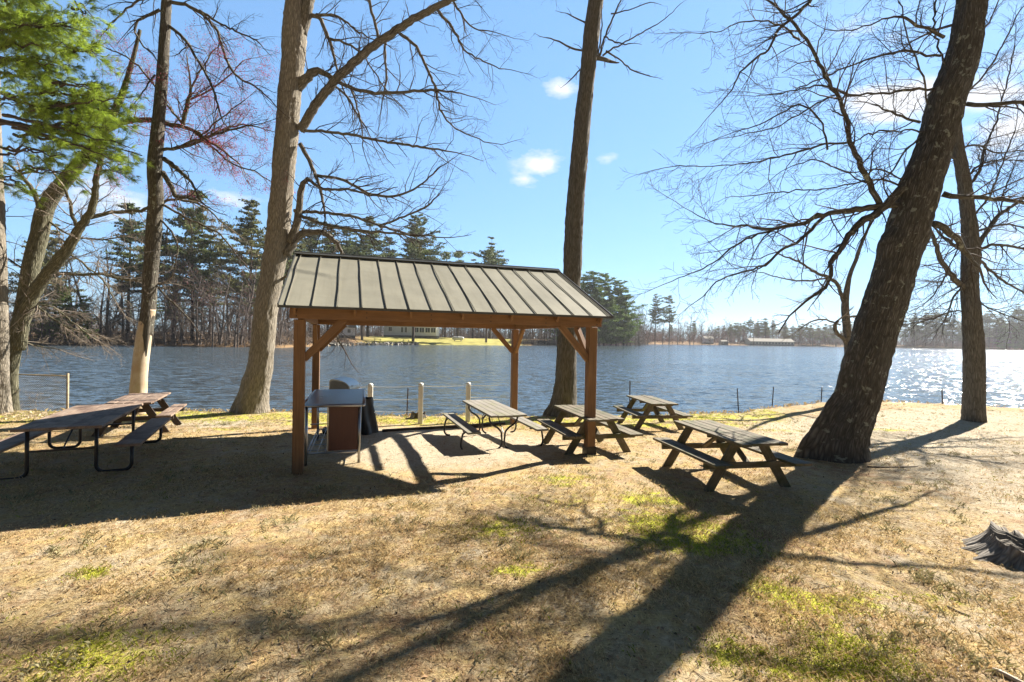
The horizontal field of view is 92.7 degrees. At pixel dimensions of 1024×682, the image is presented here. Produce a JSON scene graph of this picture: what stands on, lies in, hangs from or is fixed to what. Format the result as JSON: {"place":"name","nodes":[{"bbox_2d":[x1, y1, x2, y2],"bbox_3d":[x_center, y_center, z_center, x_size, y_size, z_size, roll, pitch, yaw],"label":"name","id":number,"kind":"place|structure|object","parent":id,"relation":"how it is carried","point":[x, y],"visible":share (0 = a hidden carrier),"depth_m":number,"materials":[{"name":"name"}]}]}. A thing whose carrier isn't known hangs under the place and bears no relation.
{"place":"outdoors","nodes":[
{"label":"outdoors","id":0,"kind":"place"},
{"bbox_2d":[0,331,1023,681],"bbox_3d":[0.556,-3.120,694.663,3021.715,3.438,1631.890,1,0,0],"label":"ground","id":1,"kind":"structure","parent":0,"point":[378,451],"depth_m":5.20,"materials":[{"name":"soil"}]},
{"bbox_2d":[30,300,56,339],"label":"pine tree","id":2,"kind":"object","parent":1,"relation":"on","point":[43,331],"visible":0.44,"depth_m":93.55,"materials":[{"name":"green plant"}]},
{"bbox_2d":[19,373,68,410],"bbox_3d":[-16.932,2.066,15.121,7.366,2.338,0.063,1,0,8],"label":"chain link fence","id":3,"kind":"object","parent":1,"relation":"on","point":[67,390],"visible":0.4,"depth_m":14.71,"materials":[{"name":"metal"}]},
{"bbox_2d":[8,223,86,336],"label":"pine tree","id":4,"kind":"object","parent":1,"relation":"on","point":[52,244],"visible":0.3,"depth_m":101.73,"materials":[{"name":"green plant"}]},
{"bbox_2d":[10,250,109,339],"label":"bare tree","id":5,"kind":"object","parent":1,"relation":"on","point":[68,279],"visible":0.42,"depth_m":94.92,"materials":[{"name":"brown plant"}]},
{"bbox_2d":[44,285,80,340],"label":"pine tree","id":6,"kind":"object","parent":1,"relation":"on","point":[68,307],"visible":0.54,"depth_m":92.08,"materials":[{"name":"green plant"}]},
{"bbox_2d":[46,285,78,343],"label":"bare tree","id":7,"kind":"object","parent":1,"relation":"on","point":[50,333],"visible":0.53,"depth_m":91.15,"materials":[{"name":"plant"}]},
{"bbox_2d":[38,226,106,328],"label":"bare tree","id":8,"kind":"object","parent":1,"relation":"on","point":[78,291],"visible":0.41,"depth_m":97.00,"materials":[{"name":"brown plant"}]},
{"bbox_2d":[0,0,154,413],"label":"white pine","id":9,"kind":"object","parent":1,"relation":"on","point":[22,27],"visible":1,"depth_m":11.19,"materials":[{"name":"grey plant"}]},
{"bbox_2d":[0,403,171,479],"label":"picnic table","id":10,"kind":"object","parent":1,"relation":"on","point":[81,417],"visible":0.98,"depth_m":7.81,"materials":[{"name":"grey wood"}]},
{"bbox_2d":[72,295,99,339],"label":"pine tree","id":11,"kind":"object","parent":1,"relation":"on","point":[79,317],"visible":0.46,"depth_m":94.73,"materials":[{"name":"green plant"}]},
{"bbox_2d":[0,410,180,419],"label":"leaf heap","id":12,"kind":"object","parent":1,"relation":"on","point":[30,415],"visible":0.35,"depth_m":13.39,"materials":[{"name":"brown plant"}]},
{"bbox_2d":[71,260,131,341],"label":"bare tree","id":13,"kind":"object","parent":1,"relation":"on","point":[100,324],"visible":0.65,"depth_m":93.61,"materials":[{"name":"brown plant"}]},
{"bbox_2d":[67,247,142,341],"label":"bare tree","id":14,"kind":"object","parent":1,"relation":"on","point":[122,328],"visible":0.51,"depth_m":95.71,"materials":[{"name":"brown plant"}]},
{"bbox_2d":[77,239,141,340],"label":"bare tree","id":15,"kind":"object","parent":1,"relation":"on","point":[107,319],"visible":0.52,"depth_m":100.37,"materials":[{"name":"brown plant"}]},
{"bbox_2d":[93,287,127,342],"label":"bare tree","id":16,"kind":"object","parent":1,"relation":"on","point":[110,323],"visible":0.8,"depth_m":91.88,"materials":[{"name":"brown plant"}]},
{"bbox_2d":[97,201,160,336],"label":"pine tree","id":17,"kind":"object","parent":1,"relation":"on","point":[129,230],"visible":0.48,"depth_m":102.21,"materials":[{"name":"green plant"}]},
{"bbox_2d":[117,288,140,331],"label":"bare tree","id":18,"kind":"object","parent":1,"relation":"on","point":[133,313],"visible":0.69,"depth_m":92.20,"materials":[{"name":"plant"}]},
{"bbox_2d":[92,392,186,436],"bbox_3d":[-8.584,1.712,11.268,1.516,0.833,1.972,1,0,-25],"label":"picnic table","id":19,"kind":"object","parent":1,"relation":"on","point":[147,400],"visible":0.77,"depth_m":11.02,"materials":[{"name":"brown wood"}]},
{"bbox_2d":[3,15,308,409],"bbox_3d":[-10.956,-3.488,14.253,9.674,11.748,2.899,1,0,0],"label":"twin trunk tree","id":20,"kind":"object","parent":1,"relation":"on","point":[30,291],"visible":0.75,"depth_m":14.17,"materials":[{"name":"brown plant"}]},
{"bbox_2d":[124,227,197,326],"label":"pine tree","id":21,"kind":"object","parent":1,"relation":"on","point":[164,266],"visible":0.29,"depth_m":96.89,"materials":[{"name":"green plant"}]},
{"bbox_2d":[9,307,321,343],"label":"undergrowth","id":22,"kind":"object","parent":1,"relation":"on","point":[185,330],"visible":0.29,"depth_m":107.86,"materials":[{"name":"brown plant"}]},
{"bbox_2d":[141,274,193,344],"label":"bare tree","id":23,"kind":"object","parent":1,"relation":"on","point":[164,333],"visible":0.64,"depth_m":92.64,"materials":[{"name":"brown plant"}]},
{"bbox_2d":[157,300,186,345],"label":"bare tree","id":24,"kind":"object","parent":1,"relation":"on","point":[178,326],"visible":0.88,"depth_m":91.80,"materials":[{"name":"plant"}]},
{"bbox_2d":[158,291,193,344],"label":"budding tree","id":25,"kind":"object","parent":1,"relation":"on","point":[172,313],"visible":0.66,"depth_m":93.38,"materials":[{"name":"plant"}]},
{"bbox_2d":[156,244,206,339],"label":"bare tree","id":26,"kind":"object","parent":1,"relation":"on","point":[179,288],"visible":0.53,"depth_m":97.64,"materials":[{"name":"brown plant"}]},
{"bbox_2d":[158,237,204,337],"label":"bare tree","id":27,"kind":"object","parent":1,"relation":"on","point":[179,290],"visible":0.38,"depth_m":99.57,"materials":[{"name":"brown plant"}]},
{"bbox_2d":[157,246,210,341],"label":"budding tree","id":28,"kind":"object","parent":1,"relation":"on","point":[182,331],"visible":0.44,"depth_m":98.36,"materials":[{"name":"plant"}]},
{"bbox_2d":[161,189,218,341],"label":"pine tree","id":29,"kind":"object","parent":1,"relation":"on","point":[205,254],"visible":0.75,"depth_m":100.06,"materials":[{"name":"green plant"}]},
{"bbox_2d":[28,329,354,346],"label":"undergrowth","id":30,"kind":"object","parent":1,"relation":"on","point":[170,340],"visible":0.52,"depth_m":95.74,"materials":[{"name":"brown plant"}]},
{"bbox_2d":[90,0,295,414],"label":"bare tree","id":31,"kind":"object","parent":1,"relation":"on","point":[156,205],"visible":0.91,"depth_m":13.75,"materials":[{"name":"brown plant"}]},
{"bbox_2d":[171,266,218,344],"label":"bare tree","id":32,"kind":"object","parent":1,"relation":"on","point":[202,323],"visible":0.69,"depth_m":95.23,"materials":[{"name":"brown plant"}]},
{"bbox_2d":[159,259,234,344],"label":"budding tree","id":33,"kind":"object","parent":1,"relation":"on","point":[196,324],"visible":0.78,"depth_m":92.96,"materials":[{"name":"brown plant"}]},
{"bbox_2d":[183,284,220,346],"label":"bare tree","id":34,"kind":"object","parent":1,"relation":"on","point":[212,327],"visible":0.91,"depth_m":91.55,"materials":[{"name":"plant"}]},
{"bbox_2d":[167,219,246,338],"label":"pine tree","id":35,"kind":"object","parent":1,"relation":"on","point":[210,249],"visible":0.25,"depth_m":109.70,"materials":[{"name":"green plant"}]},
{"bbox_2d":[200,280,234,344],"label":"budding tree","id":36,"kind":"object","parent":1,"relation":"on","point":[217,325],"visible":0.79,"depth_m":94.39,"materials":[{"name":"brown plant"}]},
{"bbox_2d":[201,258,245,343],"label":"bare tree","id":37,"kind":"object","parent":1,"relation":"on","point":[224,310],"visible":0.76,"depth_m":96.79,"materials":[{"name":"brown plant"}]},
{"bbox_2d":[192,246,259,344],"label":"budding tree","id":38,"kind":"object","parent":1,"relation":"on","point":[249,297],"visible":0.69,"depth_m":95.39,"materials":[{"name":"brown plant"}]},
{"bbox_2d":[207,246,251,342],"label":"bare tree","id":39,"kind":"object","parent":1,"relation":"on","point":[227,308],"visible":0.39,"depth_m":102.96,"materials":[{"name":"brown plant"}]},
{"bbox_2d":[222,299,246,346],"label":"bare tree","id":40,"kind":"object","parent":1,"relation":"on","point":[238,320],"visible":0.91,"depth_m":92.42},
{"bbox_2d":[205,198,265,339],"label":"pine tree","id":41,"kind":"object","parent":1,"relation":"on","point":[251,227],"visible":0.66,"depth_m":102.91,"materials":[{"name":"green plant"}]},
{"bbox_2d":[221,272,251,346],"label":"bare tree","id":42,"kind":"object","parent":1,"relation":"on","point":[237,318],"visible":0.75,"depth_m":93.94,"materials":[{"name":"brown plant"}]},
{"bbox_2d":[246,225,292,293],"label":"pine tree","id":43,"kind":"object","parent":1,"relation":"on","point":[287,264],"visible":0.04,"depth_m":111.26,"materials":[{"name":"green plant"}]},
{"bbox_2d":[280,261,293,341],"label":"bare tree","id":44,"kind":"object","parent":1,"relation":"on","point":[284,316],"visible":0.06,"depth_m":103.65,"materials":[{"name":"plant"}]},
{"bbox_2d":[299,216,336,335],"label":"pine tree","id":45,"kind":"object","parent":1,"relation":"on","point":[313,246],"visible":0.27,"depth_m":163.70,"materials":[{"name":"green plant"}]},
{"bbox_2d":[317,223,341,330],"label":"pine tree","id":46,"kind":"object","parent":1,"relation":"on","point":[337,251],"visible":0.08,"depth_m":168.97,"materials":[{"name":"green plant"}]},
{"bbox_2d":[8,275,651,345],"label":"woods","id":47,"kind":"object","parent":1,"relation":"on","point":[382,329],"visible":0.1,"depth_m":149.78,"materials":[{"name":"brown plant"}]},
{"bbox_2d":[304,389,364,465],"bbox_3d":[-3.329,1.582,9.263,1.028,1.084,2.398,1,0,-17],"label":"serving counter","id":48,"kind":"object","parent":1,"relation":"on","point":[343,411],"visible":0.88,"depth_m":8.29,"materials":[{"name":"wood"}]},
{"bbox_2d":[330,325,356,337],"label":"house","id":49,"kind":"structure","parent":1,"relation":"on","point":[348,331],"depth_m":147.92,"materials":[{"name":"white"}]},
{"bbox_2d":[339,230,359,254],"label":"pine tree","id":50,"kind":"object","parent":1,"relation":"on","point":[349,242],"visible":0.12,"depth_m":158.64,"materials":[{"name":"green plant"}]},
{"bbox_2d":[322,377,378,434],"bbox_3d":[-3.700,1.490,11.362,1.176,1.250,1.260,1,0,0],"label":"gas grill","id":51,"kind":"object","parent":1,"relation":"on","point":[369,425],"visible":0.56,"depth_m":11.10,"materials":[{"name":"metal"}]},
{"bbox_2d":[334,237,375,339],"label":"pine tree","id":52,"kind":"object","parent":1,"relation":"on","point":[361,251],"visible":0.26,"depth_m":145.13,"materials":[{"name":"green plant"}]},
{"bbox_2d":[327,341,418,345],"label":"bank stones","id":53,"kind":"object","parent":1,"relation":"on","point":[372,343],"visible":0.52,"depth_m":133.86,"materials":[{"name":"stone"}]},
{"bbox_2d":[359,214,401,336],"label":"pine tree","id":54,"kind":"object","parent":1,"relation":"on","point":[375,235],"visible":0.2,"depth_m":167.48,"materials":[{"name":"green plant"}]},
{"bbox_2d":[374,237,398,257],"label":"pine tree","id":55,"kind":"object","parent":1,"relation":"on","point":[385,248],"visible":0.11,"depth_m":184.06,"materials":[{"name":"green plant"}]},
{"bbox_2d":[229,0,547,413],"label":"forked tree","id":56,"kind":"object","parent":1,"relation":"on","point":[284,236],"visible":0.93,"depth_m":14.27,"materials":[{"name":"brown plant"}]},
{"bbox_2d":[384,326,438,337],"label":"lakeside house","id":57,"kind":"structure","parent":1,"relation":"on","point":[402,331],"depth_m":177.49,"materials":[{"name":"white"}]},
{"bbox_2d":[418,383,423,423],"bbox_3d":[-2.458,1.722,13.121,0.147,1.207,0.147,1,0,-11],"label":"fence post","id":58,"kind":"object","parent":1,"relation":"on","point":[420,403],"visible":0.89,"depth_m":13.06,"materials":[{"name":"beige wood"}]},
{"bbox_2d":[399,214,464,341],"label":"pine tree","id":59,"kind":"object","parent":1,"relation":"on","point":[412,249],"visible":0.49,"depth_m":156.95,"materials":[{"name":"green plant"}]},
{"bbox_2d":[382,422,505,431],"bbox_3d":[-1.620,2.202,12.447,3.443,0.203,0.070,1,1,-34],"label":"edging timber","id":60,"kind":"object","parent":1,"relation":"on","point":[435,427],"visible":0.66,"depth_m":12.19,"materials":[{"name":"brown wood"}]},
{"bbox_2d":[277,251,613,474],"bbox_3d":[-1.627,0.321,10.572,5.690,4.124,5.054,1,0,-19],"label":"picnic shelter","id":61,"kind":"object","parent":1,"relation":"on","point":[339,292],"visible":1,"depth_m":9.07,"materials":[{"name":"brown wood"}]},
{"bbox_2d":[465,382,470,421],"bbox_3d":[-1.232,1.753,13.688,0.147,1.198,0.147,1,0,-11],"label":"fence post","id":62,"kind":"object","parent":1,"relation":"on","point":[468,397],"visible":0.9,"depth_m":13.63,"materials":[{"name":"beige wood"}]},
{"bbox_2d":[306,325,655,345],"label":"undergrowth","id":63,"kind":"object","parent":1,"relation":"on","point":[466,335],"visible":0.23,"depth_m":231.65,"materials":[{"name":"plant"}]},
{"bbox_2d":[466,236,508,338],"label":"pine tree","id":64,"kind":"object","parent":1,"relation":"on","point":[492,257],"visible":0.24,"depth_m":198.56,"materials":[{"name":"green plant"}]},
{"bbox_2d":[482,249,505,342],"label":"pine tree","id":65,"kind":"object","parent":1,"relation":"on","point":[488,256],"visible":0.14,"depth_m":170.39,"materials":[{"name":"green plant"}]},
{"bbox_2d":[443,399,548,449],"bbox_3d":[-0.453,1.830,10.734,1.794,0.769,2.440,1,0,-19],"label":"picnic table","id":66,"kind":"object","parent":1,"relation":"on","point":[489,409],"visible":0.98,"depth_m":10.28,"materials":[{"name":"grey wood"}]},
{"bbox_2d":[1,408,1010,681],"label":"bark bits","id":67,"kind":"object","parent":1,"relation":"on","point":[487,570],"visible":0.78,"depth_m":4.33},
{"bbox_2d":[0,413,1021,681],"bbox_3d":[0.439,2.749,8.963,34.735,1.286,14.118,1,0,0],"label":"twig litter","id":68,"kind":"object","parent":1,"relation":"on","point":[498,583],"visible":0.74,"depth_m":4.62,"materials":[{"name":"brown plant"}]},
{"bbox_2d":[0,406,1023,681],"bbox_3d":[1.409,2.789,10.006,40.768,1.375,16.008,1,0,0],"label":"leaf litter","id":69,"kind":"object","parent":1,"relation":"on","point":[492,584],"visible":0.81,"depth_m":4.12,"materials":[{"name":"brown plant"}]},
{"bbox_2d":[33,400,1019,416],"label":"grass","id":70,"kind":"structure","parent":1,"relation":"on","point":[283,410],"depth_m":16.00,"materials":[{"name":"plant"}]},
{"bbox_2d":[509,335,648,344],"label":"undergrowth","id":71,"kind":"object","parent":1,"relation":"on","point":[529,342],"visible":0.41,"depth_m":183.94,"materials":[{"name":"plant"}]},
{"bbox_2d":[537,405,643,454],"bbox_3d":[1.517,1.851,9.993,1.516,0.829,1.954,1,0,-15],"label":"picnic table","id":72,"kind":"object","parent":1,"relation":"on","point":[619,433],"visible":0.79,"depth_m":9.52,"materials":[{"name":"brown wood"}]},
{"bbox_2d":[577,271,610,340],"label":"pine tree","id":73,"kind":"object","parent":1,"relation":"on","point":[589,287],"visible":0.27,"depth_m":203.96,"materials":[{"name":"green plant"}]},
{"bbox_2d":[581,288,615,345],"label":"pine tree","id":74,"kind":"object","parent":1,"relation":"on","point":[600,339],"visible":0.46,"depth_m":199.67,"materials":[{"name":"green plant"}]},
{"bbox_2d":[585,295,625,345],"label":"pine tree","id":75,"kind":"object","parent":1,"relation":"on","point":[614,330],"visible":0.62,"depth_m":202.46,"materials":[{"name":"green plant"}]},
{"bbox_2d":[591,273,625,345],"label":"pine tree","id":76,"kind":"object","parent":1,"relation":"on","point":[606,284],"visible":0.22,"depth_m":208.84,"materials":[{"name":"green plant"}]},
{"bbox_2d":[536,0,685,417],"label":"tall straight tree","id":77,"kind":"object","parent":1,"relation":"on","point":[565,389],"visible":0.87,"depth_m":14.94,"materials":[{"name":"brown plant"}]},
{"bbox_2d":[608,280,649,345],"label":"pine tree","id":78,"kind":"object","parent":1,"relation":"on","point":[616,283],"visible":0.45,"depth_m":210.89,"materials":[{"name":"green plant"}]},
{"bbox_2d":[615,288,644,345],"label":"pine tree","id":79,"kind":"object","parent":1,"relation":"on","point":[625,341],"visible":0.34,"depth_m":213.58,"materials":[{"name":"green plant"}]},
{"bbox_2d":[613,395,692,429],"bbox_3d":[3.795,2.005,13.364,1.516,0.832,1.857,1,0,-7],"label":"picnic table","id":80,"kind":"object","parent":1,"relation":"on","point":[656,405],"visible":0.94,"depth_m":12.86,"materials":[{"name":"brown wood"}]},
{"bbox_2d":[647,294,671,344],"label":"pine tree","id":81,"kind":"object","parent":1,"relation":"on","point":[659,310],"visible":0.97,"depth_m":299.54,"materials":[{"name":"green plant"}]},
{"bbox_2d":[658,295,676,344],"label":"pine tree","id":82,"kind":"object","parent":1,"relation":"on","point":[671,313],"visible":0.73,"depth_m":304.32,"materials":[{"name":"green plant"}]},
{"bbox_2d":[653,420,811,491],"bbox_3d":[3.427,1.857,7.886,1.516,0.829,1.963,1,0,-10],"label":"picnic table","id":83,"kind":"object","parent":1,"relation":"on","point":[730,441],"visible":0.95,"depth_m":7.37,"materials":[{"name":"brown wood"}]},
{"bbox_2d":[741,317,757,335],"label":"pine tree","id":84,"kind":"object","parent":1,"relation":"on","point":[751,323],"visible":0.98,"depth_m":387.48,"materials":[{"name":"green plant"}]},
{"bbox_2d":[753,321,772,337],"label":"pine tree","id":85,"kind":"object","parent":1,"relation":"on","point":[758,327],"visible":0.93,"depth_m":388.10,"materials":[{"name":"green plant"}]},
{"bbox_2d":[744,338,794,345],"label":"long building","id":86,"kind":"structure","parent":1,"relation":"on","point":[772,342],"depth_m":367.00,"materials":[{"name":"beige"}]},
{"bbox_2d":[768,320,780,338],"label":"pine tree","id":87,"kind":"object","parent":1,"relation":"on","point":[776,331],"visible":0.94,"depth_m":393.74,"materials":[{"name":"green plant"}]},
{"bbox_2d":[742,221,871,353],"bbox_3d":[11.633,-1.102,19.050,5.376,7.711,2.022,1,0,12],"label":"bare tree","id":88,"kind":"object","parent":1,"relation":"on","point":[845,317],"visible":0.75,"depth_m":18.91,"materials":[{"name":"brown plant"}]},
{"bbox_2d":[616,0,1023,463],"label":"leaning tree","id":89,"kind":"object","parent":1,"relation":"on","point":[841,428],"visible":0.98,"depth_m":9.29,"materials":[{"name":"brown plant"}]},
{"bbox_2d":[637,321,1016,346],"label":"woods","id":90,"kind":"object","parent":1,"relation":"on","point":[831,339],"visible":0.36,"depth_m":423.91,"materials":[{"name":"brown plant"}]},
{"bbox_2d":[637,328,1019,347],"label":"undergrowth","id":91,"kind":"object","parent":1,"relation":"on","point":[659,338],"visible":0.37,"depth_m":389.70,"materials":[{"name":"brown plant"}]},
{"bbox_2d":[782,0,1023,422],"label":"bare tree","id":92,"kind":"object","parent":1,"relation":"on","point":[974,393],"visible":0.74,"depth_m":15.14,"materials":[{"name":"brown plant"}]},
{"bbox_2d":[908,315,928,345],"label":"pine tree","id":93,"kind":"object","parent":1,"relation":"on","point":[916,328],"visible":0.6,"depth_m":426.98,"materials":[{"name":"green plant"}]},
{"bbox_2d":[918,310,951,345],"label":"pine tree","id":94,"kind":"object","parent":1,"relation":"on","point":[927,331],"visible":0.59,"depth_m":427.18,"materials":[{"name":"green plant"}]},
{"bbox_2d":[937,314,952,346],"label":"pine tree","id":95,"kind":"object","parent":1,"relation":"on","point":[946,331],"visible":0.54,"depth_m":427.59,"materials":[{"name":"green plant"}]},
{"bbox_2d":[947,315,961,346],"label":"pine tree","id":96,"kind":"object","parent":1,"relation":"on","point":[956,329],"visible":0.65,"depth_m":428.36,"materials":[{"name":"green plant"}]},
{"bbox_2d":[960,521,1023,571],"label":"tree stump","id":97,"kind":"object","parent":1,"relation":"on","point":[995,543],"visible":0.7,"depth_m":5.15,"materials":[{"name":"grey wood"}]},
{"bbox_2d":[983,311,1004,347],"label":"pine tree","id":98,"kind":"object","parent":1,"relation":"on","point":[988,318],"visible":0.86,"depth_m":428.41,"materials":[{"name":"green plant"}]},
{"bbox_2d":[984,313,1009,344],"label":"pine tree","id":99,"kind":"object","parent":1,"relation":"on","point":[1001,320],"visible":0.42,"depth_m":429.29,"materials":[{"name":"green plant"}]},
{"bbox_2d":[992,325,1010,348],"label":"pine tree","id":100,"kind":"object","parent":1,"relation":"on","point":[1005,337],"visible":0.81,"depth_m":419.06,"materials":[{"name":"green plant"}]},
{"bbox_2d":[992,667,1023,681],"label":"fallen stick","id":101,"kind":"object","parent":1,"relation":"on","point":[1009,676],"visible":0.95,"depth_m":3.25,"materials":[{"name":"brown wood"}]},
{"bbox_2d":[1004,305,1023,329],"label":"pine tree","id":102,"kind":"object","parent":1,"relation":"on","point":[1015,313],"visible":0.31,"depth_m":439.47,"materials":[{"name":"green plant"}]},
{"bbox_2d":[1007,316,1022,348],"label":"pine tree","id":103,"kind":"object","parent":1,"relation":"on","point":[1011,323],"visible":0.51,"depth_m":426.59,"materials":[{"name":"green plant"}]},
{"bbox_2d":[1010,326,1023,348],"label":"pine tree","id":104,"kind":"object","parent":1,"relation":"on","point":[1015,346],"visible":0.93,"depth_m":418.64,"materials":[{"name":"green plant"}]},
{"bbox_2d":[0,0,1023,344],"label":"sky","id":105,"kind":"structure","parent":0,"point":[635,117],"materials":[{"name":"blue"}]},
{"bbox_2d":[19,344,1023,416],"bbox_3d":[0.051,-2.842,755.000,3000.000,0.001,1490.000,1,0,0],"label":"water","id":106,"kind":"structure","parent":0,"point":[698,378],"depth_m":36.31,"materials":[{"name":"blue liquid"}]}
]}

